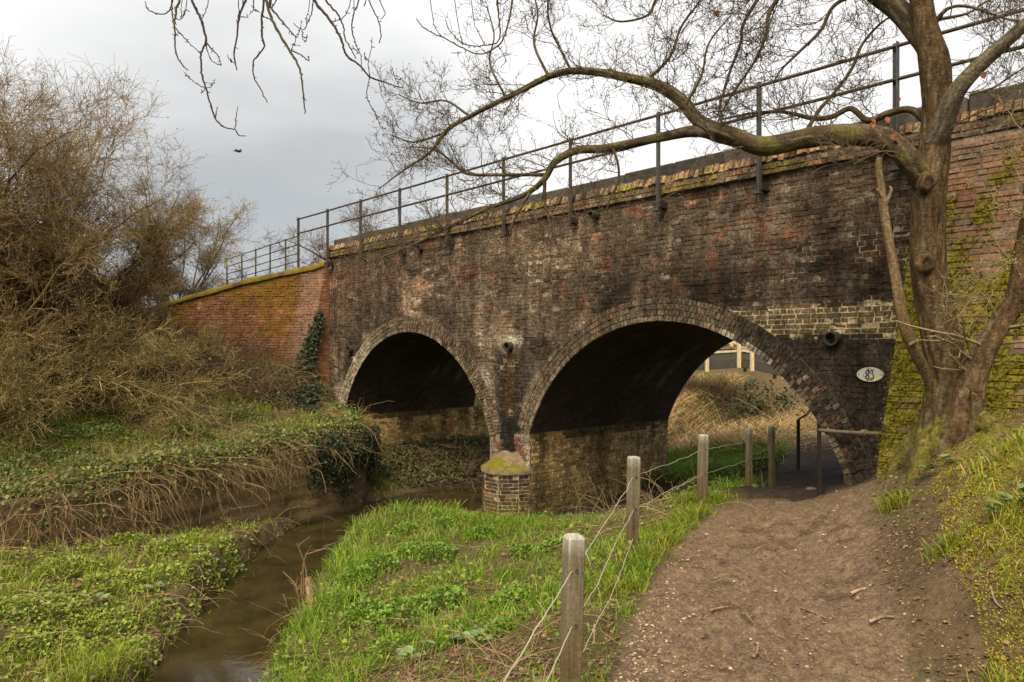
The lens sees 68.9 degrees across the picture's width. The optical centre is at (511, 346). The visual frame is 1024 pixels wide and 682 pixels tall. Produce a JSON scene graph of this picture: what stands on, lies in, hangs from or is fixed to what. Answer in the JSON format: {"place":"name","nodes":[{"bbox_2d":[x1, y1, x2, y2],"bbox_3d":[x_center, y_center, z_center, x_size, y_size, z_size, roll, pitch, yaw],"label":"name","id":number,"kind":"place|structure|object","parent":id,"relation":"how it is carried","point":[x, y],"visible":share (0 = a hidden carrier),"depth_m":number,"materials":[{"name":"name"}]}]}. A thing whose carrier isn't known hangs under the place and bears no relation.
{"place":"outdoors","nodes":[
{"label":"outdoors","id":0,"kind":"place"},
{"bbox_2d":[142,483,481,681],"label":"water","id":1,"kind":"structure","parent":0,"point":[206,655],"depth_m":8.66,"materials":[{"name":"brown liquid"}]},
{"bbox_2d":[0,330,1023,681],"bbox_3d":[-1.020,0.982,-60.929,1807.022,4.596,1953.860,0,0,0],"label":"ground","id":2,"kind":"structure","parent":0,"point":[962,626],"depth_m":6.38,"materials":[{"name":"green plant"}]},
{"bbox_2d":[0,132,173,376],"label":"bare shrub","id":3,"kind":"object","parent":2,"relation":"on","point":[19,320],"visible":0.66,"depth_m":12.29,"materials":[{"name":"brown plant"}]},
{"bbox_2d":[0,264,250,460],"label":"bare shrub","id":4,"kind":"object","parent":2,"relation":"on","point":[96,379],"visible":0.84,"depth_m":12.37,"materials":[{"name":"brown plant"}]},
{"bbox_2d":[63,255,188,337],"bbox_3d":[-9.440,-0.900,16.105,4.079,2.963,4.668,0,0,0],"label":"bare shrub","id":5,"kind":"object","parent":2,"relation":"on","point":[148,298],"visible":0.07,"depth_m":16.69,"materials":[{"name":"brown plant"}]},
{"bbox_2d":[0,97,258,389],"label":"bare shrub","id":6,"kind":"object","parent":2,"relation":"on","point":[150,274],"visible":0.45,"depth_m":14.70,"materials":[{"name":"brown plant"}]},
{"bbox_2d":[0,35,269,404],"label":"bare shrub","id":7,"kind":"object","parent":2,"relation":"on","point":[72,192],"visible":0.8,"depth_m":13.23,"materials":[{"name":"brown plant"}]},
{"bbox_2d":[31,289,263,417],"bbox_3d":[-7.640,0.451,14.990,5.412,3.505,5.021,0,0,0],"label":"bramble bush","id":8,"kind":"object","parent":2,"relation":"on","point":[194,366],"visible":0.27,"depth_m":14.73,"materials":[{"name":"brown plant"}]},
{"bbox_2d":[0,444,368,550],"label":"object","id":9,"kind":"structure","parent":2,"relation":"on","point":[297,499],"depth_m":10.80,"materials":[{"name":"soil"}]},
{"bbox_2d":[301,419,385,511],"bbox_3d":[-3.011,2.281,14.352,1.143,1.630,3.576,0,0,5],"label":"ivy","id":10,"kind":"object","parent":9,"relation":"attached to","point":[367,442],"visible":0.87,"depth_m":13.45,"materials":[{"name":"green plant"}]},
{"bbox_2d":[0,398,371,548],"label":"bramble leaves","id":11,"kind":"object","parent":2,"relation":"on","point":[232,450],"visible":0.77,"depth_m":10.72,"materials":[{"name":"green plant"}]},
{"bbox_2d":[210,275,236,287],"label":"shrub","id":12,"kind":"object","parent":2,"relation":"on","point":[222,282],"visible":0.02,"depth_m":28.99,"materials":[{"name":"grey plant"}]},
{"bbox_2d":[133,259,329,385],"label":"wing wall","id":13,"kind":"structure","parent":2,"relation":"on","point":[281,304],"depth_m":17.77,"materials":[{"name":"brick"}]},
{"bbox_2d":[265,308,332,412],"bbox_3d":[-4.668,0.788,16.733,2.070,3.391,2.178,0,0,-18],"label":"ivy","id":14,"kind":"object","parent":13,"relation":"attached to","point":[313,338],"visible":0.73,"depth_m":17.26,"materials":[{"name":"green plant"}]},
{"bbox_2d":[163,332,312,411],"bbox_3d":[-5.953,0.658,15.948,3.391,2.029,3.172,0,0,0],"label":"bramble bush","id":15,"kind":"object","parent":2,"relation":"on","point":[263,386],"visible":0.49,"depth_m":15.83,"materials":[{"name":"brown plant"}]},
{"bbox_2d":[135,297,354,413],"bbox_3d":[-6.185,0.607,16.617,4.830,3.523,4.370,0,0,-24],"label":"bramble bush","id":16,"kind":"object","parent":2,"relation":"on","point":[259,353],"visible":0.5,"depth_m":16.35,"materials":[{"name":"brown plant"}]},
{"bbox_2d":[278,536,335,623],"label":"dead plant","id":17,"kind":"object","parent":2,"relation":"on","point":[303,583],"visible":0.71,"depth_m":7.29,"materials":[{"name":"beige plant"}]},
{"bbox_2d":[304,576,315,608],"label":"broken branch","id":18,"kind":"object","parent":2,"relation":"on","point":[310,590],"visible":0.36,"depth_m":7.28,"materials":[{"name":"brown wood"}]},
{"bbox_2d":[210,218,412,284],"bbox_3d":[-8.014,-2.652,37.954,16.016,7.045,7.259,0,0,28],"label":"oak","id":19,"kind":"object","parent":2,"relation":"on","point":[244,277],"visible":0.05,"depth_m":39.12,"materials":[{"name":"brown plant"}]},
{"bbox_2d":[145,0,512,135],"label":"ash tree","id":20,"kind":"object","parent":2,"relation":"on","point":[268,5],"visible":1,"depth_m":3.40,"materials":[{"name":"brown plant"}]},
{"bbox_2d":[256,184,476,268],"bbox_3d":[-6.115,-4.029,38.217,6.814,9.000,13.394,0,0,22],"label":"oak","id":21,"kind":"object","parent":2,"relation":"on","point":[319,256],"visible":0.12,"depth_m":33.78,"materials":[{"name":"brown plant"}]},
{"bbox_2d":[0,332,832,681],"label":"dead brambles","id":22,"kind":"object","parent":2,"relation":"on","point":[432,480],"visible":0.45,"depth_m":9.79,"materials":[{"name":"brown plant"}]},
{"bbox_2d":[369,432,489,488],"bbox_3d":[-1.680,2.617,17.511,4.002,0.751,2.810,0,0,-41],"label":"ground cover","id":23,"kind":"object","parent":2,"relation":"on","point":[412,470],"visible":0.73,"depth_m":17.10,"materials":[{"name":"green plant"}]},
{"bbox_2d":[0,376,1023,681],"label":"fallen leaves","id":24,"kind":"object","parent":2,"relation":"on","point":[600,660],"visible":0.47,"depth_m":4.84,"materials":[{"name":"brown plant"}]},
{"bbox_2d":[0,334,1023,681],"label":"ground cover","id":25,"kind":"object","parent":2,"relation":"on","point":[396,604],"visible":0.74,"depth_m":7.92,"materials":[{"name":"green plant"}]},
{"bbox_2d":[503,426,774,681],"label":"wire fence","id":26,"kind":"object","parent":2,"relation":"on","point":[571,651],"visible":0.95,"depth_m":3.57,"materials":[{"name":"grey wood"}]},
{"bbox_2d":[323,83,1023,516],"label":"brick bridge","id":27,"kind":"structure","parent":2,"relation":"on","point":[553,381],"depth_m":11.93,"materials":[{"name":"brick"}]},
{"bbox_2d":[296,8,1023,267],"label":"parapet railing","id":28,"kind":"object","parent":27,"relation":"on","point":[761,187],"visible":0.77,"depth_m":10.40,"materials":[{"name":"metal"}]},
{"bbox_2d":[816,422,881,496],"bbox_3d":[3.762,1.440,8.349,0.068,1.307,1.039,0,0,-15],"label":"handrail","id":29,"kind":"object","parent":27,"relation":"attached to","point":[819,429],"visible":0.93,"depth_m":8.80,"materials":[{"name":"wood"}]},
{"bbox_2d":[857,367,883,381],"bbox_3d":[4.005,0.311,8.338,0.035,0.164,0.294,0,0,-41],"label":"bridge number plate","id":30,"kind":"object","parent":27,"relation":"attached to","point":[870,374],"visible":1,"depth_m":8.32,"materials":[{"name":"metal"}]},
{"bbox_2d":[327,0,1023,486],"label":"oak tree","id":31,"kind":"object","parent":2,"relation":"on","point":[925,168],"visible":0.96,"depth_m":7.00,"materials":[{"name":"brown plant"}]},
{"bbox_2d":[875,157,932,390],"bbox_3d":[3.471,-0.486,6.412,0.814,2.249,0.190,0,0,-20],"label":"branch","id":32,"kind":"object","parent":31,"relation":"attached to","point":[913,348],"visible":0.89,"depth_m":6.33,"materials":[{"name":"brown wood"}]},
{"bbox_2d":[697,341,783,378],"bbox_3d":[7.016,0.328,22.406,5.323,1.732,1.862,0,0,25],"label":"footbridge","id":33,"kind":"object","parent":2,"relation":"on","point":[743,357],"visible":0.25,"depth_m":22.03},
{"bbox_2d":[668,370,815,453],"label":"dead grass","id":34,"kind":"structure","parent":2,"relation":"on","point":[734,436],"depth_m":19.25,"materials":[{"name":"beige plant"}]},
{"bbox_2d":[668,389,815,467],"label":"grass","id":35,"kind":"structure","parent":2,"relation":"on","point":[731,453],"depth_m":15.54,"materials":[{"name":"plant"}]},
{"bbox_2d":[721,376,816,430],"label":"scrub bush","id":36,"kind":"object","parent":2,"relation":"on","point":[766,403],"visible":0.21,"depth_m":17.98,"materials":[{"name":"brown plant"}]},
{"bbox_2d":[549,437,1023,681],"bbox_3d":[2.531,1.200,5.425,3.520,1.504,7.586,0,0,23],"label":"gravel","id":37,"kind":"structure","parent":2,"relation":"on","point":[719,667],"depth_m":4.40,"materials":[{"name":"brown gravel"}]},
{"bbox_2d":[871,127,1023,479],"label":"wing wall","id":38,"kind":"structure","parent":2,"relation":"on","point":[978,170],"depth_m":7.36,"materials":[{"name":"brick"}]},
{"bbox_2d":[882,90,1023,441],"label":"hawthorn sapling","id":39,"kind":"object","parent":2,"relation":"on","point":[967,404],"visible":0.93,"depth_m":6.14,"materials":[{"name":"brown plant"}]},
{"bbox_2d":[930,412,1023,681],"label":"grass","id":40,"kind":"structure","parent":2,"relation":"on","point":[978,539],"depth_m":4.53,"materials":[{"name":"green plant"}]},
{"bbox_2d":[989,586,1002,608],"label":"fallen twig","id":41,"kind":"object","parent":2,"relation":"on","point":[993,595],"visible":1,"depth_m":4.03,"materials":[{"name":"brown wood"}]},
{"bbox_2d":[0,0,1023,344],"label":"sky","id":42,"kind":"structure","parent":0,"point":[284,164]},
{"bbox_2d":[605,429,941,681],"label":"path","id":43,"kind":"structure","parent":0,"point":[769,579],"depth_m":4.96,"materials":[{"name":"brown soil"}]},
{"bbox_2d":[710,606,732,610],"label":"fallen twig","id":44,"kind":"object","parent":43,"relation":"on","point":[715,608],"visible":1,"depth_m":4.67,"materials":[{"name":"brown wood"}]},
{"bbox_2d":[751,644,759,659],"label":"fallen twig","id":45,"kind":"object","parent":43,"relation":"on","point":[754,655],"visible":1,"depth_m":3.95,"materials":[{"name":"brown wood"}]},
{"bbox_2d":[749,497,792,504],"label":"puddle","id":46,"kind":"object","parent":43,"relation":"on","point":[770,501],"visible":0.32,"depth_m":9.16,"materials":[{"name":"liquid"}]},
{"bbox_2d":[797,409,809,469],"bbox_3d":[4.859,1.554,12.003,0.120,1.132,1.196,0,0,44],"label":"guard rail","id":47,"kind":"object","parent":43,"relation":"on","point":[798,440],"visible":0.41,"depth_m":11.58,"materials":[{"name":"black metal"}]},
{"bbox_2d":[800,606,826,618],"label":"fallen twig","id":48,"kind":"object","parent":43,"relation":"on","point":[806,609],"visible":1,"depth_m":4.59,"materials":[{"name":"brown wood"}]},
{"bbox_2d":[849,587,866,595],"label":"fallen twig","id":49,"kind":"object","parent":43,"relation":"on","point":[853,592],"visible":1,"depth_m":4.86,"materials":[{"name":"brown wood"}]},
{"bbox_2d":[868,615,894,623],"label":"fallen twig","id":50,"kind":"object","parent":43,"relation":"on","point":[872,620],"visible":1,"depth_m":4.32,"materials":[{"name":"brown wood"}]},
{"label":"embankment","id":51,"kind":"structure","parent":0,"visible":0},
{"bbox_2d":[92,166,247,304],"bbox_3d":[-9.012,-2.664,20.151,3.684,4.371,4.197,0,0,0],"label":"bare tree","id":52,"kind":"object","parent":51,"relation":"on","point":[193,288],"visible":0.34,"depth_m":20.01,"materials":[{"name":"brown plant"}]},
{"bbox_2d":[224,236,296,284],"bbox_3d":[-7.078,-2.272,20.862,0.052,1.139,5.130,0,0,-41],"label":"field fence","id":53,"kind":"object","parent":51,"relation":"on","point":[226,266],"visible":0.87,"depth_m":20.94,"materials":[{"name":"metal"}]}
]}

